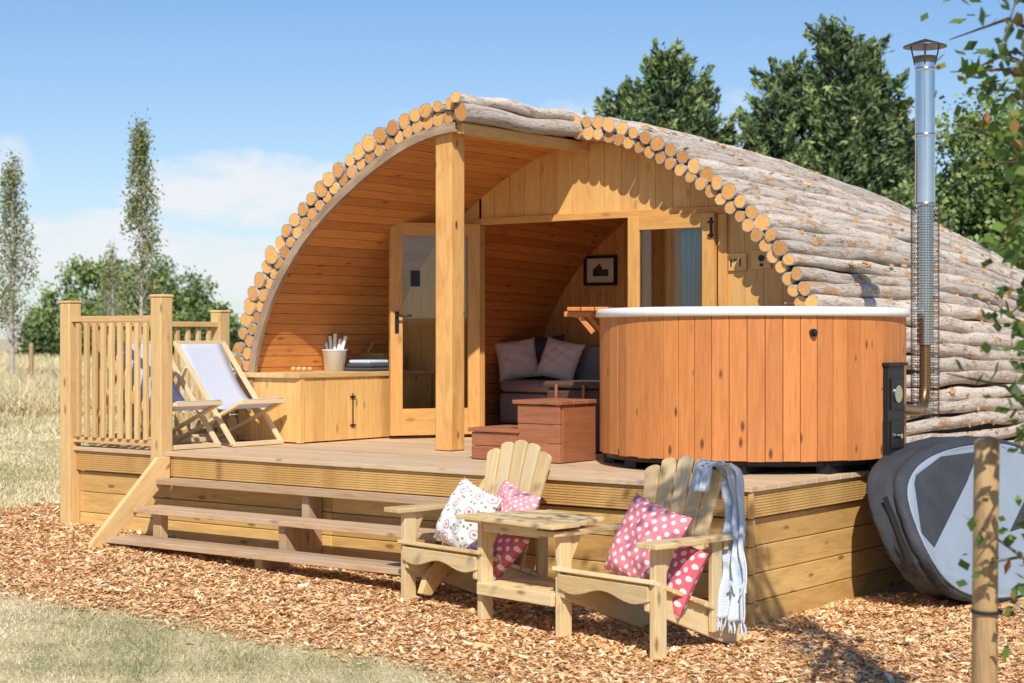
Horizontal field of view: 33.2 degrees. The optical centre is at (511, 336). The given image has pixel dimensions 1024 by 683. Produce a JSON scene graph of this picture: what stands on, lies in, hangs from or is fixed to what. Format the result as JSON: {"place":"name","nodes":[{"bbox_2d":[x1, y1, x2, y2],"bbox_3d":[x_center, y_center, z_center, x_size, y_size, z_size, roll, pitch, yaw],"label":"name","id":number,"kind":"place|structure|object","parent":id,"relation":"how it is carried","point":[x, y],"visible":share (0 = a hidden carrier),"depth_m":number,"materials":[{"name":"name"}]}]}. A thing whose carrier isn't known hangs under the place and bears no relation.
{"place":"outdoors","nodes":[
{"label":"outdoors","id":0,"kind":"place"},
{"bbox_2d":[0,350,242,418],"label":"straw field","id":1,"kind":"structure","parent":0,"point":[39,394],"depth_m":29.52,"materials":[{"name":"beige plant"}]},
{"bbox_2d":[0,579,550,682],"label":"lawn grass","id":2,"kind":"structure","parent":0,"point":[168,664],"depth_m":7.76,"materials":[{"name":"green plant"}]},
{"bbox_2d":[0,339,1023,682],"bbox_3d":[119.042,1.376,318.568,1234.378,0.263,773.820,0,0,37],"label":"ground","id":3,"kind":"structure","parent":0,"point":[194,639],"depth_m":8.17,"materials":[{"name":"brown wood"}]},
{"bbox_2d":[0,149,42,375],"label":"birch tree","id":4,"kind":"object","parent":3,"relation":"on","point":[10,289],"visible":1,"depth_m":39.94,"materials":[{"name":"green plant"}]},
{"bbox_2d":[29,343,33,383],"bbox_3d":[-10.624,0.725,37.993,0.092,1.150,0.092,0,0,-30],"label":"fence post","id":5,"kind":"object","parent":3,"relation":"on","point":[31,357],"visible":0.55,"depth_m":37.95,"materials":[{"name":"brown wood"}]},
{"bbox_2d":[95,241,126,350],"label":"birch tree","id":6,"kind":"object","parent":3,"relation":"on","point":[106,306],"visible":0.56,"depth_m":59.95,"materials":[{"name":"green plant"}]},
{"bbox_2d":[0,406,232,508],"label":"meadow grass","id":7,"kind":"structure","parent":3,"relation":"on","point":[41,427],"depth_m":17.87,"materials":[{"name":"beige plant"}]},
{"bbox_2d":[15,251,242,357],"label":"distant tree group","id":8,"kind":"object","parent":3,"relation":"on","point":[44,336],"visible":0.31,"depth_m":79.36,"materials":[{"name":"green plant"}]},
{"bbox_2d":[114,108,167,340],"bbox_3d":[-8.621,-1.939,39.974,1.248,6.680,1.170,0,0,-11],"label":"birch tree","id":9,"kind":"object","parent":3,"relation":"on","point":[140,145],"visible":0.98,"depth_m":39.93,"materials":[{"name":"green plant"}]},
{"bbox_2d":[59,294,230,524],"bbox_3d":[-2.293,0.535,12.352,1.066,1.630,1.536,0,0,37],"label":"deck balustrade","id":10,"kind":"object","parent":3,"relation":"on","point":[158,321],"visible":0.9,"depth_m":11.86,"materials":[{"name":"brown wood"}]},
{"bbox_2d":[206,301,244,351],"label":"distant hedgerow","id":11,"kind":"object","parent":3,"relation":"on","point":[229,305],"visible":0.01,"depth_m":110.78,"materials":[{"name":"green plant"}]},
{"bbox_2d":[74,435,910,627],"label":"timber deck","id":12,"kind":"structure","parent":3,"relation":"on","point":[813,540],"depth_m":10.13,"materials":[{"name":"brown wood"}]},
{"bbox_2d":[88,341,222,449],"bbox_3d":[-2.461,0.399,11.933,0.860,0.733,0.542,0,0,37],"label":"deckchair","id":13,"kind":"object","parent":12,"relation":"on","point":[180,402],"visible":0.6,"depth_m":11.91,"materials":[{"name":"brown wood"}]},
{"bbox_2d":[172,341,285,446],"bbox_3d":[-2.077,0.399,12.306,0.860,0.733,0.542,0,0,37],"label":"deckchair","id":14,"kind":"object","parent":12,"relation":"on","point":[209,369],"visible":0.88,"depth_m":12.32,"materials":[{"name":"white fabric"}]},
{"bbox_2d":[237,370,433,443],"bbox_3d":[-1.320,0.515,13.025,0.646,0.500,1.500,0,0,37],"label":"storage bench","id":15,"kind":"object","parent":12,"relation":"on","point":[317,406],"visible":0.8,"depth_m":12.56,"materials":[{"name":"brown wood"}]},
{"bbox_2d":[291,366,312,371],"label":"eggs","id":16,"kind":"object","parent":15,"relation":"on","point":[303,369],"visible":1,"depth_m":12.81,"materials":[{"name":"beige food"}]},
{"bbox_2d":[321,334,346,370],"bbox_3d":[-1.355,0.121,13.115,0.207,0.284,0.204,0,0,37],"label":"tool pot","id":17,"kind":"object","parent":15,"relation":"on","point":[334,355],"visible":1,"depth_m":13.06,"materials":[{"name":"beige ceramic"}]},
{"bbox_2d":[343,360,388,370],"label":"folded towels","id":18,"kind":"object","parent":15,"relation":"on","point":[367,365],"visible":0.88,"depth_m":13.04,"materials":[{"name":"fabric"}]},
{"bbox_2d":[358,342,404,369],"bbox_3d":[-1.039,0.152,13.515,0.300,0.221,0.274,0,0,37],"label":"wicker tray","id":19,"kind":"object","parent":15,"relation":"on","point":[373,356],"visible":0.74,"depth_m":13.42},
{"bbox_2d":[468,398,597,462],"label":"tub steps","id":20,"kind":"structure","parent":12,"relation":"on","point":[565,429],"depth_m":10.49,"materials":[{"name":"brown wood"}]},
{"bbox_2d":[543,380,601,452],"bbox_3d":[0.523,0.532,11.520,0.480,0.465,0.446,0,0,37],"label":"table","id":21,"kind":"object","parent":12,"relation":"on","point":[580,389],"visible":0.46,"depth_m":11.33,"materials":[{"name":"brown wood"}]},
{"bbox_2d":[564,306,909,474],"bbox_3d":[1.387,0.295,10.453,2.032,0.945,1.880,0,0,37],"label":"wooden hot tub","id":22,"kind":"object","parent":12,"relation":"on","point":[751,389],"visible":0.94,"depth_m":9.59,"materials":[{"name":"brown wood"}]},
{"bbox_2d":[869,362,907,467],"bbox_3d":[2.162,0.450,9.873,0.165,0.600,0.255,0,0,37],"label":"tub stove","id":23,"kind":"object","parent":22,"relation":"on","point":[893,413],"visible":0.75,"depth_m":9.80,"materials":[{"name":"black metal"}]},
{"bbox_2d":[903,39,946,418],"bbox_3d":[2.381,-0.655,10.280,0.264,2.310,0.696,0,0,37],"label":"stove chimney","id":24,"kind":"object","parent":22,"relation":"on","point":[925,134],"visible":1,"depth_m":10.40,"materials":[{"name":"silver metal"}]},
{"bbox_2d":[0,498,1023,682],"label":"bark chippings","id":25,"kind":"object","parent":3,"relation":"on","point":[911,637],"visible":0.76,"depth_m":8.74,"materials":[{"name":"brown wood"}]},
{"bbox_2d":[87,456,484,595],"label":"deck steps","id":26,"kind":"structure","parent":25,"relation":"on","point":[300,540],"depth_m":10.51,"materials":[{"name":"brown wood"}]},
{"bbox_2d":[384,440,572,621],"bbox_3d":[-0.142,1.019,9.274,0.769,0.898,0.808,0,0,-42],"label":"adirondack chair","id":27,"kind":"object","parent":25,"relation":"on","point":[469,569],"visible":0.69,"depth_m":9.28,"materials":[{"name":"beige wood"}]},
{"bbox_2d":[434,477,501,549],"bbox_3d":[-0.240,0.978,9.227,0.195,0.370,0.370,29,-3,-39],"label":"cushion","id":28,"kind":"object","parent":27,"relation":"on","point":[466,496],"visible":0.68,"depth_m":9.16,"materials":[{"name":"fabric"}]},
{"bbox_2d":[474,533,529,580],"bbox_3d":[-0.066,1.108,9.020,0.148,0.300,0.300,38,6,-36],"label":"cushion","id":29,"kind":"object","parent":27,"relation":"on","point":[508,549],"visible":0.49,"depth_m":8.91,"materials":[{"name":"red fabric"}]},
{"bbox_2d":[496,479,540,560],"bbox_3d":[-0.009,0.978,9.180,0.174,0.360,0.360,22,-1,-34],"label":"cushion","id":30,"kind":"object","parent":27,"relation":"on","point":[512,497],"visible":0.33,"depth_m":9.11,"materials":[{"name":"fabric"}]},
{"bbox_2d":[455,510,604,606],"bbox_3d":[0.130,1.116,8.704,0.485,0.408,0.720,0,0,-42],"label":"garden side table","id":31,"kind":"object","parent":27,"relation":"attached to","point":[535,590],"visible":0.87,"depth_m":8.62,"materials":[{"name":"beige wood"}]},
{"bbox_2d":[536,456,746,659],"bbox_3d":[0.672,1.044,8.378,0.769,0.898,0.808,0,0,-42],"label":"adirondack chair","id":32,"kind":"object","parent":25,"relation":"on","point":[632,601],"visible":0.87,"depth_m":8.34,"materials":[{"name":"beige wood"}]},
{"bbox_2d":[603,492,691,579],"bbox_3d":[0.651,1.003,8.306,0.188,0.410,0.410,26,-3,-39],"label":"cushion","id":33,"kind":"object","parent":32,"relation":"on","point":[644,519],"visible":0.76,"depth_m":8.26,"materials":[{"name":"fabric"}]},
{"bbox_2d":[667,546,707,619],"bbox_3d":[0.773,1.133,8.187,0.152,0.340,0.340,23,2,-30],"label":"cushion","id":34,"kind":"object","parent":32,"relation":"on","point":[686,567],"visible":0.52,"depth_m":8.06,"materials":[{"name":"red fabric"}]},
{"bbox_2d":[689,460,747,635],"bbox_3d":[1.046,1.009,8.289,0.205,0.809,0.375,0,0,-36],"label":"throw blanket","id":35,"kind":"object","parent":32,"relation":"on","point":[731,597],"visible":0.98,"depth_m":8.27,"materials":[{"name":"fabric"}]},
{"bbox_2d":[227,91,1023,450],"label":"log glamping pod","id":36,"kind":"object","parent":3,"relation":"on","point":[453,239],"visible":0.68,"depth_m":12.62,"materials":[{"name":"brown wood"}]},
{"bbox_2d":[500,345,599,423],"bbox_3d":[0.611,0.410,14.528,1.300,0.660,0.750,0,0,37],"label":"sofa","id":37,"kind":"object","parent":36,"relation":"on","point":[588,366],"visible":0.21,"depth_m":14.60,"materials":[{"name":"fabric"}]},
{"bbox_2d":[495,337,539,381],"bbox_3d":[0.045,0.200,14.776,0.360,0.360,0.174,-8,-19,-5],"label":"cushion","id":38,"kind":"object","parent":37,"relation":"on","point":[517,359],"visible":1,"depth_m":14.71,"materials":[{"name":"beige fabric"}]},
{"bbox_2d":[524,334,564,378],"bbox_3d":[0.280,0.180,14.836,0.380,0.380,0.176,-8,-24,24],"label":"cushion","id":39,"kind":"object","parent":37,"relation":"on","point":[540,344],"visible":0.28,"depth_m":14.80,"materials":[{"name":"fabric"}]},
{"bbox_2d":[534,337,584,380],"bbox_3d":[0.406,0.200,14.589,0.360,0.360,0.174,12,-17,26],"label":"cushion","id":40,"kind":"object","parent":37,"relation":"on","point":[559,360],"visible":0.99,"depth_m":14.53,"materials":[{"name":"beige fabric"}]},
{"bbox_2d":[583,255,617,285],"bbox_3d":[0.766,-0.570,14.898,0.340,0.260,0.027,0,0,37],"label":"framed picture","id":41,"kind":"object","parent":36,"relation":"attached to","point":[600,270],"visible":1,"depth_m":14.90,"materials":[{"name":"black wood"}]},
{"bbox_2d":[581,37,742,148],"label":"conifer tree","id":42,"kind":"object","parent":3,"relation":"on","point":[667,77],"visible":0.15,"depth_m":41.62,"materials":[{"name":"green plant"}]},
{"bbox_2d":[735,12,938,202],"bbox_3d":[7.242,-2.860,39.592,6.346,9.528,6.052,0,0,8],"label":"conifer tree","id":43,"kind":"object","parent":3,"relation":"on","point":[859,126],"visible":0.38,"depth_m":39.33,"materials":[{"name":"green plant"}]},
{"bbox_2d":[866,435,1023,603],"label":"hot tub cover","id":44,"kind":"object","parent":3,"relation":"on","point":[920,496],"visible":0.88,"depth_m":9.54,"materials":[{"name":"grey plastic"}]},
{"bbox_2d":[881,71,1023,265],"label":"broadleaf tree","id":45,"kind":"object","parent":3,"relation":"on","point":[959,204],"visible":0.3,"depth_m":35.37,"materials":[{"name":"green plant"}]},
{"bbox_2d":[920,0,1023,660],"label":"young tree","id":46,"kind":"object","parent":3,"relation":"on","point":[1013,136],"visible":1,"depth_m":5.38,"materials":[{"name":"green plant"}]},
{"bbox_2d":[970,438,1003,682],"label":"tree stake","id":47,"kind":"object","parent":3,"relation":"on","point":[985,611],"visible":1,"depth_m":5.47,"materials":[{"name":"brown wood"}]},
{"bbox_2d":[0,0,1023,338],"label":"sky","id":48,"kind":"structure","parent":0,"point":[249,103],"materials":[{"name":"blue"}]}
]}

